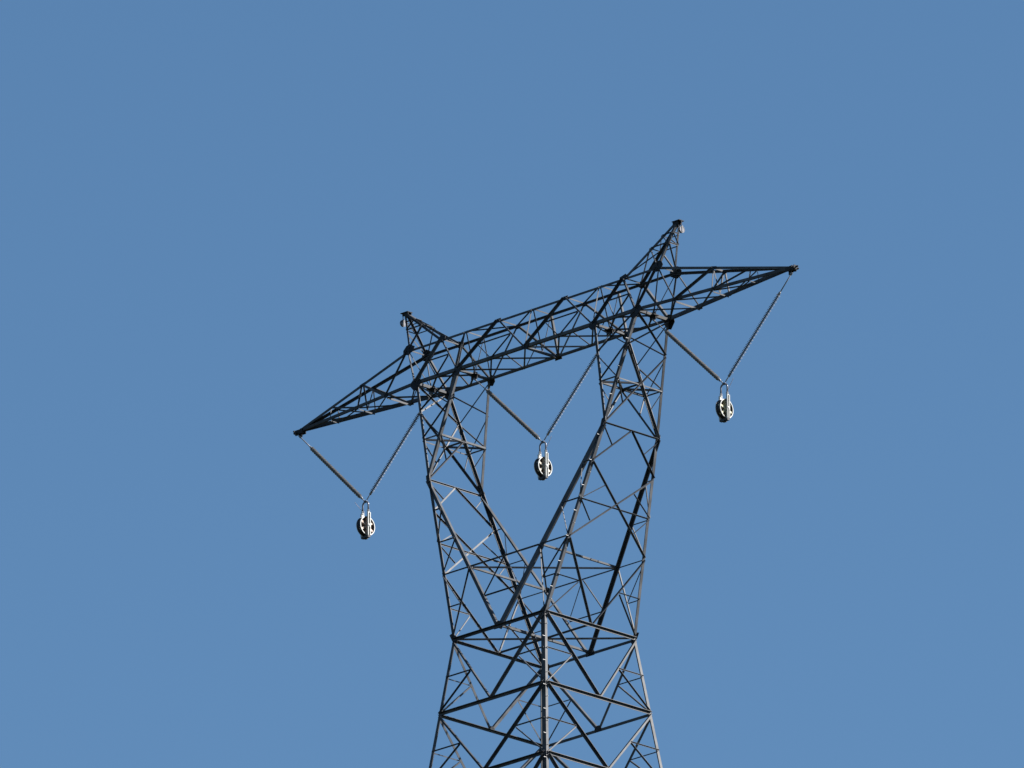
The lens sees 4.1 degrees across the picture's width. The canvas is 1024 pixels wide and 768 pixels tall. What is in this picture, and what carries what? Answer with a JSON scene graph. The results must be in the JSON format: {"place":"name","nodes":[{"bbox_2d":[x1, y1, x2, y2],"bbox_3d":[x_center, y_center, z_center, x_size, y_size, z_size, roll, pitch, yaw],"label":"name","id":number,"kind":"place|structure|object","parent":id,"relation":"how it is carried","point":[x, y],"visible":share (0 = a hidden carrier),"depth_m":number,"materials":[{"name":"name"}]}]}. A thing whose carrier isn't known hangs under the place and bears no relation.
{"place":"outdoors","nodes":[
{"label":"outdoors","id":0,"kind":"place"},
{"bbox_2d":[0,0,1023,767],"label":"sky","id":1,"kind":"structure","parent":0,"point":[220,220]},
{"bbox_3d":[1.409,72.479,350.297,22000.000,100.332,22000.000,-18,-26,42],"label":"ground","id":2,"kind":"structure","parent":0,"visible":0},
{"bbox_2d":[293,219,798,767],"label":"transmission tower","id":3,"kind":"structure","parent":2,"relation":"on","point":[545,753],"depth_m":373.17,"materials":[{"name":"metal"}]},
{"bbox_2d":[298,435,363,499],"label":"insulator string","id":4,"kind":"object","parent":3,"relation":"hanging from","point":[337,473],"visible":1,"depth_m":380.19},
{"bbox_2d":[356,500,374,539],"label":"pulley block","id":5,"kind":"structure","parent":4,"relation":"hanging from","point":[365,526],"depth_m":378.79,"materials":[{"name":"metal"}]},
{"bbox_2d":[366,392,432,499],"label":"insulator string","id":6,"kind":"object","parent":3,"relation":"hanging from","point":[395,453],"visible":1,"depth_m":378.66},
{"bbox_2d":[400,318,405,326],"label":"earth wire pulley","id":7,"kind":"object","parent":3,"relation":"hanging from","point":[402,323],"visible":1,"depth_m":379.60,"materials":[{"name":"metal"}]},
{"bbox_2d":[473,378,541,440],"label":"insulator string","id":8,"kind":"object","parent":3,"relation":"hanging from","point":[512,414],"visible":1,"depth_m":375.76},
{"bbox_2d":[544,334,609,439],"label":"insulator string","id":9,"kind":"object","parent":3,"relation":"hanging from","point":[569,398],"visible":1,"depth_m":374.25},
{"bbox_2d":[534,436,551,480],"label":"pulley block","id":10,"kind":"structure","parent":9,"relation":"hanging from","point":[543,468],"depth_m":374.37,"materials":[{"name":"metal"}]},
{"bbox_2d":[678,222,684,232],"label":"earth wire pulley","id":11,"kind":"object","parent":3,"relation":"hanging from","point":[682,228],"visible":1,"depth_m":372.70,"materials":[{"name":"metal"}]},
{"bbox_2d":[652,318,721,381],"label":"insulator string","id":12,"kind":"object","parent":3,"relation":"hanging from","point":[692,355],"visible":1,"depth_m":371.35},
{"bbox_2d":[725,272,792,381],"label":"insulator string","id":13,"kind":"object","parent":3,"relation":"hanging from","point":[752,337],"visible":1,"depth_m":369.81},
{"bbox_2d":[715,379,732,422],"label":"pulley block","id":14,"kind":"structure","parent":13,"relation":"hanging from","point":[724,409],"depth_m":369.94,"materials":[{"name":"metal"}]}
]}

